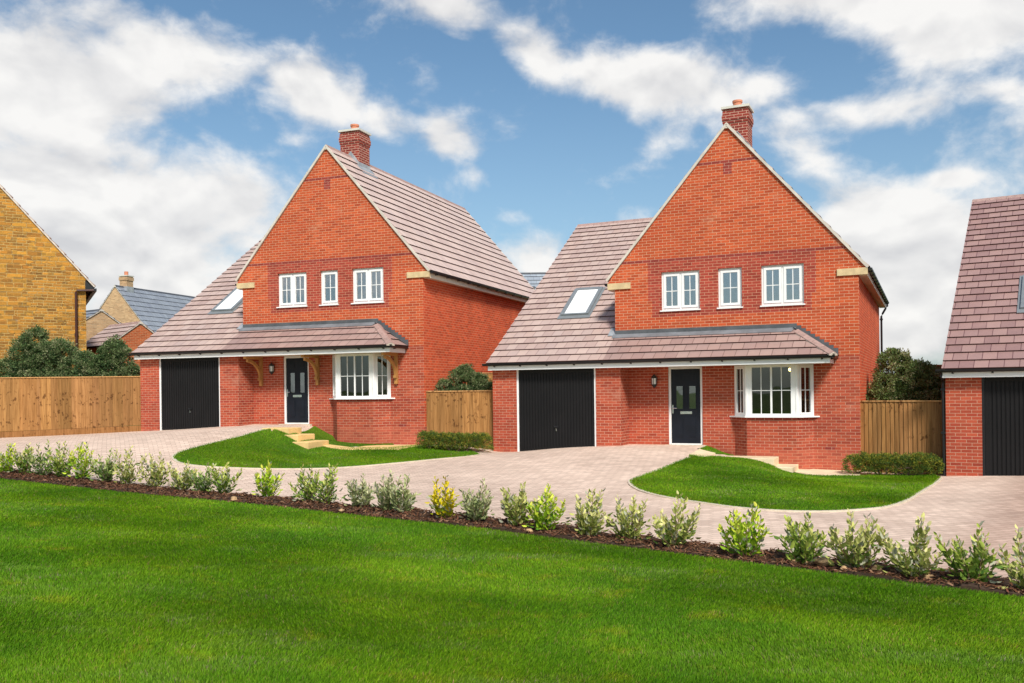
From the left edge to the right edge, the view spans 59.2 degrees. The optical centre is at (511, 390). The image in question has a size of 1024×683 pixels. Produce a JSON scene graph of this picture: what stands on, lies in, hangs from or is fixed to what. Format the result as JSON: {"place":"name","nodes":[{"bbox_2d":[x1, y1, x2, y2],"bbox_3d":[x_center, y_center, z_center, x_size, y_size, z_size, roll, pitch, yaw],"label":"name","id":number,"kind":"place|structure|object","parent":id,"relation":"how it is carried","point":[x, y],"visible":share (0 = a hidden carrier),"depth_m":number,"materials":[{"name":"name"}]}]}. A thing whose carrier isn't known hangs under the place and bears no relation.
{"place":"outdoors","nodes":[
{"label":"outdoors","id":0,"kind":"place"},
{"bbox_2d":[173,429,479,467],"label":"lawn","id":1,"kind":"structure","parent":0,"point":[272,449],"depth_m":22.83,"materials":[{"name":"green plant"}]},
{"bbox_2d":[414,430,493,451],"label":"hedge","id":2,"kind":"object","parent":1,"relation":"on","point":[438,440],"visible":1,"depth_m":24.76,"materials":[{"name":"green plant"}]},
{"bbox_2d":[301,426,393,446],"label":"lawn","id":3,"kind":"structure","parent":0,"point":[320,433],"depth_m":26.64,"materials":[{"name":"green plant"}]},
{"bbox_2d":[323,444,414,449],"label":"path","id":4,"kind":"structure","parent":0,"point":[355,448],"depth_m":24.53,"materials":[{"name":"stone"}]},
{"bbox_2d":[0,424,1023,580],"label":"driveway","id":5,"kind":"structure","parent":0,"point":[951,507],"depth_m":17.91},
{"bbox_2d":[628,457,942,511],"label":"kerb","id":6,"kind":"structure","parent":5,"relation":"on","point":[844,510],"depth_m":15.24,"materials":[{"name":"concrete"}]},
{"bbox_2d":[0,477,1023,682],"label":"front lawn","id":7,"kind":"structure","parent":0,"point":[459,603],"depth_m":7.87,"materials":[{"name":"green plant"}]},
{"bbox_2d":[0,0,1023,373],"label":"sky","id":8,"kind":"structure","parent":0,"point":[159,142],"materials":[{"name":"blue"}]},
{"bbox_2d":[690,449,714,456],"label":"path","id":9,"kind":"structure","parent":0,"point":[703,453],"depth_m":22.84,"materials":[{"name":"stone"}]},
{"bbox_2d":[630,454,940,510],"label":"lawn","id":10,"kind":"structure","parent":0,"point":[755,486],"depth_m":17.37,"materials":[{"name":"green plant"}]},
{"bbox_2d":[840,451,944,475],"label":"hedge","id":11,"kind":"object","parent":10,"relation":"on","point":[878,462],"visible":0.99,"depth_m":21.20,"materials":[{"name":"green plant"}]},
{"bbox_2d":[795,469,860,475],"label":"path","id":12,"kind":"structure","parent":0,"point":[820,472],"depth_m":22.14,"materials":[{"name":"stone"}]},
{"bbox_3d":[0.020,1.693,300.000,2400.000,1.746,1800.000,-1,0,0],"label":"ground","id":13,"kind":"structure","parent":0,"visible":0},
{"bbox_2d":[0,324,85,430],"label":"evergreen bush","id":14,"kind":"object","parent":13,"relation":"on","point":[27,362],"visible":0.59,"depth_m":31.04,"materials":[{"name":"green plant"}]},
{"bbox_2d":[0,184,96,431],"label":"stone house","id":15,"kind":"structure","parent":13,"relation":"on","point":[47,283],"depth_m":32.21,"materials":[{"name":"yellow brick"}]},
{"bbox_2d":[0,376,140,437],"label":"timber fence","id":16,"kind":"object","parent":13,"relation":"on","point":[41,406],"visible":0.98,"depth_m":28.84,"materials":[{"name":"brown wood"}]},
{"bbox_2d":[86,309,120,340],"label":"buff garage","id":17,"kind":"structure","parent":13,"relation":"on","point":[98,320],"depth_m":43.89,"materials":[{"name":"brick"}]},
{"bbox_2d":[69,334,139,426],"bbox_3d":[-14.001,-0.168,30.957,2.623,3.596,1.403,-1,0,0],"label":"evergreen bush","id":18,"kind":"object","parent":13,"relation":"on","point":[104,360],"visible":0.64,"depth_m":30.74,"materials":[{"name":"green plant"}]},
{"bbox_2d":[86,321,153,369],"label":"brick garage","id":19,"kind":"structure","parent":13,"relation":"on","point":[134,335],"depth_m":40.00,"materials":[{"name":"tile"}]},
{"bbox_2d":[99,271,194,332],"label":"buff house","id":20,"kind":"structure","parent":13,"relation":"on","point":[125,301],"depth_m":60.93,"materials":[{"name":"tile"}]},
{"bbox_2d":[262,427,328,448],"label":"stone steps","id":21,"kind":"structure","parent":13,"relation":"on","point":[299,437],"depth_m":24.39,"materials":[{"name":"beige stone"}]},
{"bbox_2d":[171,429,480,469],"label":"kerb","id":22,"kind":"structure","parent":13,"relation":"on","point":[173,458],"depth_m":21.19,"materials":[{"name":"stone"}]},
{"bbox_2d":[128,124,533,444],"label":"brick house","id":23,"kind":"structure","parent":13,"relation":"on","point":[353,295],"depth_m":27.80,"materials":[{"name":"red brick"}]},
{"bbox_2d":[161,357,218,429],"bbox_3d":[-10.121,0.413,28.386,2.252,2.900,0.112,-1,0,21],"label":"garage door","id":24,"kind":"structure","parent":23,"relation":"in","point":[189,386],"depth_m":28.39,"materials":[{"name":"paint"}]},
{"bbox_2d":[207,287,242,314],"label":"roof window","id":25,"kind":"structure","parent":23,"relation":"in","point":[234,299],"depth_m":30.24,"materials":[{"name":"white glass"}]},
{"bbox_2d":[276,272,307,307],"bbox_3d":[-6.770,-3.107,27.872,1.105,1.070,0.180,-1,0,21],"label":"window","id":26,"kind":"structure","parent":23,"relation":"in","point":[293,276],"depth_m":27.89,"materials":[{"name":"white paint"}]},
{"bbox_2d":[284,356,308,423],"bbox_3d":[-6.567,-0.029,28.029,0.928,2.100,0.497,-1,0,21],"label":"front door","id":27,"kind":"structure","parent":23,"relation":"in","point":[296,370],"depth_m":27.87,"materials":[{"name":"black paint"}]},
{"bbox_2d":[319,270,338,305],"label":"window","id":28,"kind":"structure","parent":23,"relation":"in","point":[323,273],"depth_m":27.43,"materials":[{"name":"white paint"}]},
{"bbox_2d":[332,355,335,397],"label":"bay window","id":29,"kind":"structure","parent":23,"relation":"in","point":[333,356],"depth_m":27.21,"materials":[{"name":"white paint"}]},
{"bbox_2d":[337,353,371,397],"bbox_3d":[-4.634,-0.436,26.637,1.230,1.308,0.070,-1,0,21],"label":"bay window","id":30,"kind":"structure","parent":23,"relation":"in","point":[339,366],"depth_m":26.61,"materials":[{"name":"white paint"}]},
{"bbox_2d":[351,267,384,303],"bbox_3d":[-4.287,-3.137,26.931,1.119,1.070,0.180,-1,0,21],"label":"window","id":31,"kind":"structure","parent":23,"relation":"in","point":[369,299],"depth_m":26.95,"materials":[{"name":"white paint"}]},
{"bbox_2d":[375,353,390,397],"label":"bay window","id":32,"kind":"structure","parent":23,"relation":"in","point":[388,365],"depth_m":26.53,"materials":[{"name":"white paint"}]},
{"bbox_2d":[426,390,492,449],"bbox_3d":[-1.421,0.890,26.281,2.146,1.797,0.095,-1,0,6],"label":"timber fence","id":33,"kind":"object","parent":13,"relation":"on","point":[469,411],"visible":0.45,"depth_m":26.26,"materials":[{"name":"brown wood"}]},
{"bbox_2d":[434,363,492,390],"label":"evergreen bush","id":34,"kind":"object","parent":13,"relation":"on","point":[462,373],"visible":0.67,"depth_m":26.89,"materials":[{"name":"green plant"}]},
{"bbox_2d":[466,372,492,389],"bbox_3d":[-0.094,0.529,29.277,3.034,2.255,0.095,-1,0,-9],"label":"timber fence","id":35,"kind":"object","parent":13,"relation":"on","point":[489,374],"visible":0.05,"depth_m":29.16,"materials":[{"name":"brown wood"}]},
{"bbox_2d":[0,469,1023,596],"bbox_3d":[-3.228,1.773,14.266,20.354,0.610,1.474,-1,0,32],"label":"bark mulch","id":36,"kind":"object","parent":13,"relation":"on","point":[697,545],"visible":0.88,"depth_m":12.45,"materials":[{"name":"brown soil"}]},
{"bbox_2d":[0,442,17,472],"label":"young shrub","id":37,"kind":"object","parent":36,"relation":"on","point":[5,463],"visible":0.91,"depth_m":18.42,"materials":[{"name":"green plant"}]},
{"bbox_2d":[8,442,34,474],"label":"young shrub","id":38,"kind":"object","parent":36,"relation":"on","point":[23,466],"visible":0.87,"depth_m":18.39,"materials":[{"name":"green plant"}]},
{"bbox_2d":[25,439,61,475],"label":"young shrub","id":39,"kind":"object","parent":36,"relation":"on","point":[35,461],"visible":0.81,"depth_m":18.08,"materials":[{"name":"green plant"}]},
{"bbox_2d":[44,441,76,477],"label":"young shrub","id":40,"kind":"object","parent":36,"relation":"on","point":[59,468],"visible":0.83,"depth_m":17.90,"materials":[{"name":"green plant"}]},
{"bbox_2d":[63,441,99,480],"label":"young shrub","id":41,"kind":"object","parent":36,"relation":"on","point":[82,471],"visible":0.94,"depth_m":17.64,"materials":[{"name":"green plant"}]},
{"bbox_2d":[87,448,119,481],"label":"young shrub","id":42,"kind":"object","parent":36,"relation":"on","point":[102,473],"visible":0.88,"depth_m":17.27,"materials":[{"name":"green plant"}]},
{"bbox_2d":[108,445,146,483],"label":"young shrub","id":43,"kind":"object","parent":36,"relation":"on","point":[128,475],"visible":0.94,"depth_m":17.02,"materials":[{"name":"green plant"}]},
{"bbox_2d":[138,451,171,487],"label":"young shrub","id":44,"kind":"object","parent":36,"relation":"on","point":[156,477],"visible":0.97,"depth_m":16.60,"materials":[{"name":"green plant"}]},
{"bbox_2d":[165,460,198,490],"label":"young shrub","id":45,"kind":"object","parent":36,"relation":"on","point":[178,483],"visible":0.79,"depth_m":16.21,"materials":[{"name":"green plant"}]},
{"bbox_2d":[184,462,217,491],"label":"young shrub","id":46,"kind":"object","parent":36,"relation":"on","point":[203,483],"visible":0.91,"depth_m":15.93,"materials":[{"name":"green plant"}]},
{"bbox_2d":[206,462,243,493],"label":"young shrub","id":47,"kind":"object","parent":36,"relation":"on","point":[221,484],"visible":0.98,"depth_m":15.72,"materials":[{"name":"green plant"}]},
{"bbox_2d":[251,459,284,496],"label":"young shrub","id":48,"kind":"object","parent":36,"relation":"on","point":[266,481],"visible":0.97,"depth_m":15.16,"materials":[{"name":"green plant"}]},
{"bbox_2d":[288,464,319,501],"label":"young shrub","id":49,"kind":"object","parent":36,"relation":"on","point":[306,494],"visible":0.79,"depth_m":14.67,"materials":[{"name":"green plant"}]},
{"bbox_2d":[305,463,347,503],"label":"young shrub","id":50,"kind":"object","parent":36,"relation":"on","point":[328,491],"visible":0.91,"depth_m":14.41,"materials":[{"name":"green plant"}]},
{"bbox_2d":[344,473,375,506],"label":"young shrub","id":51,"kind":"object","parent":36,"relation":"on","point":[356,499],"visible":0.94,"depth_m":14.02,"materials":[{"name":"green plant"}]},
{"bbox_2d":[371,469,401,510],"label":"young shrub","id":52,"kind":"object","parent":36,"relation":"on","point":[382,492],"visible":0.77,"depth_m":13.75,"materials":[{"name":"green plant"}]},
{"bbox_2d":[387,474,420,512],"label":"young shrub","id":53,"kind":"object","parent":36,"relation":"on","point":[404,502],"visible":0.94,"depth_m":13.53,"materials":[{"name":"green plant"}]},
{"bbox_2d":[424,474,463,517],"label":"young shrub","id":54,"kind":"object","parent":36,"relation":"on","point":[441,506],"visible":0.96,"depth_m":13.14,"materials":[{"name":"yellow plant"}]},
{"bbox_2d":[458,478,494,521],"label":"young shrub","id":55,"kind":"object","parent":36,"relation":"on","point":[475,508],"visible":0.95,"depth_m":12.84,"materials":[{"name":"green plant"}]},
{"bbox_2d":[499,481,539,525],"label":"young shrub","id":56,"kind":"object","parent":36,"relation":"on","point":[517,509],"visible":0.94,"depth_m":12.43,"materials":[{"name":"green plant"}]},
{"bbox_2d":[522,483,569,530],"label":"young shrub","id":57,"kind":"object","parent":36,"relation":"on","point":[544,517],"visible":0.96,"depth_m":12.04,"materials":[{"name":"green plant"}]},
{"bbox_2d":[565,488,612,536],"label":"young shrub","id":58,"kind":"object","parent":36,"relation":"on","point":[590,525],"visible":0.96,"depth_m":11.59,"materials":[{"name":"green plant"}]},
{"bbox_2d":[604,494,651,539],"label":"young shrub","id":59,"kind":"object","parent":36,"relation":"on","point":[625,521],"visible":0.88,"depth_m":11.22,"materials":[{"name":"green plant"}]},
{"bbox_2d":[649,491,701,546],"bbox_3d":[1.976,1.580,10.909,0.642,0.750,0.664,-1,0,0],"label":"young shrub","id":60,"kind":"object","parent":36,"relation":"on","point":[672,535],"visible":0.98,"depth_m":10.84,"materials":[{"name":"green plant"}]},
{"bbox_2d":[717,502,772,557],"bbox_3d":[2.671,1.615,10.318,0.639,0.680,0.647,-1,0,0],"label":"young shrub","id":61,"kind":"object","parent":36,"relation":"on","point":[743,543],"visible":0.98,"depth_m":10.27,"materials":[{"name":"green plant"}]},
{"bbox_2d":[773,512,830,564],"bbox_3d":[3.213,1.640,9.887,0.605,0.622,0.704,-1,0,0],"label":"young shrub","id":62,"kind":"object","parent":36,"relation":"on","point":[808,543],"visible":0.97,"depth_m":9.84,"materials":[{"name":"green plant"}]},
{"bbox_2d":[814,557,830,566],"bbox_3d":[3.393,1.868,9.825,0.191,0.101,0.156,-1,0,0],"label":"stone","id":63,"kind":"object","parent":36,"relation":"on","point":[822,561],"visible":0.77,"depth_m":9.79,"materials":[{"name":"beige stone"}]},
{"bbox_2d":[823,509,891,569],"bbox_3d":[3.635,1.607,9.540,0.732,0.696,0.623,-1,0,34],"label":"young shrub","id":64,"kind":"object","parent":36,"relation":"on","point":[858,548],"visible":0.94,"depth_m":9.47,"materials":[{"name":"green plant"}]},
{"bbox_2d":[871,565,881,570],"bbox_3d":[3.836,1.870,9.470,0.097,0.086,0.098,-1,0,-37],"label":"stone","id":65,"kind":"object","parent":36,"relation":"on","point":[874,567],"visible":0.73,"depth_m":9.46,"materials":[{"name":"beige stone"}]},
{"bbox_2d":[874,512,943,579],"bbox_3d":[4.104,1.609,9.209,0.664,0.712,0.705,-1,0,0],"label":"young shrub","id":66,"kind":"object","parent":36,"relation":"on","point":[903,564],"visible":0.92,"depth_m":9.17,"materials":[{"name":"green plant"}]},
{"bbox_2d":[923,574,932,578],"bbox_3d":[4.209,1.878,9.120,0.100,0.059,0.087,-1,0,0],"label":"stone","id":67,"kind":"object","parent":36,"relation":"on","point":[927,576],"visible":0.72,"depth_m":9.09,"materials":[{"name":"beige stone"}]},
{"bbox_2d":[933,521,1008,582],"bbox_3d":[4.529,1.624,8.888,0.672,0.695,0.601,-1,0,-24],"label":"young shrub","id":68,"kind":"object","parent":36,"relation":"on","point":[973,562],"visible":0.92,"depth_m":8.82,"materials":[{"name":"green plant"}]},
{"bbox_2d":[996,524,1023,589],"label":"young shrub","id":69,"kind":"object","parent":36,"relation":"on","point":[1011,570],"visible":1,"depth_m":8.60,"materials":[{"name":"green plant"}]},
{"bbox_2d":[521,272,545,289],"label":"slate house","id":70,"kind":"structure","parent":13,"relation":"on","point":[533,279],"depth_m":47.20,"materials":[{"name":"tile"}]},
{"bbox_2d":[482,99,888,470],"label":"brick house","id":71,"kind":"structure","parent":13,"relation":"on","point":[722,291],"depth_m":24.04,"materials":[{"name":"red brick"}]},
{"bbox_2d":[519,368,594,450],"bbox_3d":[1.233,0.839,25.025,2.252,2.900,0.112,-1,0,25],"label":"garage door","id":72,"kind":"structure","parent":71,"relation":"in","point":[556,406],"depth_m":25.02,"materials":[{"name":"paint"}]},
{"bbox_2d":[557,286,605,318],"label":"roof window","id":73,"kind":"structure","parent":71,"relation":"in","point":[582,302],"depth_m":27.00,"materials":[{"name":"white glass"}]},
{"bbox_2d":[660,270,700,311],"bbox_3d":[4.538,-2.681,24.269,1.105,1.070,0.180,-1,0,25],"label":"window","id":74,"kind":"structure","parent":71,"relation":"in","point":[680,275],"depth_m":24.29,"materials":[{"name":"white paint"}]},
{"bbox_2d":[668,366,702,444],"bbox_3d":[4.751,0.397,24.415,0.928,2.100,0.497,-1,0,25],"label":"front door","id":75,"kind":"structure","parent":71,"relation":"in","point":[685,383],"depth_m":24.25,"materials":[{"name":"black paint"}]},
{"bbox_2d":[717,267,742,308],"bbox_3d":[5.736,-2.695,23.713,0.677,1.070,0.180,-1,0,25],"label":"window","id":76,"kind":"structure","parent":71,"relation":"in","point":[722,305],"depth_m":23.73,"materials":[{"name":"white paint"}]},
{"bbox_2d":[734,365,744,415],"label":"bay window","id":77,"kind":"structure","parent":71,"relation":"in","point":[739,373],"depth_m":23.44,"materials":[{"name":"white paint"}]},
{"bbox_2d":[748,364,794,415],"bbox_3d":[6.580,-0.009,22.885,1.230,1.308,0.070,-1,0,25],"label":"bay window","id":78,"kind":"structure","parent":71,"relation":"in","point":[750,408],"depth_m":22.86,"materials":[{"name":"white paint"}]},
{"bbox_2d":[760,263,804,306],"bbox_3d":[6.949,-2.710,23.151,1.119,1.070,0.180,-1,0,25],"label":"window","id":79,"kind":"structure","parent":71,"relation":"in","point":[782,301],"depth_m":23.17,"materials":[{"name":"white paint"}]},
{"bbox_2d":[798,364,813,415],"bbox_3d":[7.366,-0.018,22.723,0.545,1.308,0.086,-1,0,-22],"label":"bay window","id":80,"kind":"structure","parent":71,"relation":"in","point":[811,375],"depth_m":22.73,"materials":[{"name":"white paint"}]},
{"bbox_2d":[726,456,797,471],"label":"stone steps","id":81,"kind":"structure","parent":13,"relation":"on","point":[773,460],"depth_m":22.22,"materials":[{"name":"beige stone"}]},
{"bbox_2d":[860,400,941,474],"bbox_3d":[9.418,1.146,21.825,1.941,1.828,0.095,-1,0,42],"label":"timber fence","id":82,"kind":"object","parent":13,"relation":"on","point":[899,426],"visible":0.56,"depth_m":21.79,"materials":[{"name":"brown wood"}]},
{"bbox_2d":[866,347,945,424],"bbox_3d":[10.822,0.461,24.418,2.619,3.346,1.611,-1,0,0],"label":"evergreen bush","id":83,"kind":"object","parent":13,"relation":"on","point":[911,379],"visible":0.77,"depth_m":24.09,"materials":[{"name":"green plant"}]},
{"bbox_2d":[935,194,1023,475],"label":"brick house","id":84,"kind":"structure","parent":13,"relation":"on","point":[981,371],"depth_m":20.72,"materials":[{"name":"red brick"}]},
{"bbox_2d":[985,377,1023,475],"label":"garage door","id":85,"kind":"structure","parent":84,"relation":"in","point":[1004,396],"depth_m":20.17,"materials":[{"name":"paint"}]},
{"bbox_2d":[1017,275,1023,312],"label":"roof window","id":86,"kind":"structure","parent":84,"relation":"in","point":[1020,306],"depth_m":21.79,"materials":[{"name":"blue glass"}]},
{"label":"lawn","id":87,"kind":"structure","parent":0,"visible":0},
{"bbox_2d":[700,446,734,455],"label":"grass","id":88,"kind":"structure","parent":87,"relation":"on","point":[710,449],"depth_m":23.49,"materials":[{"name":"green plant"}]}
]}

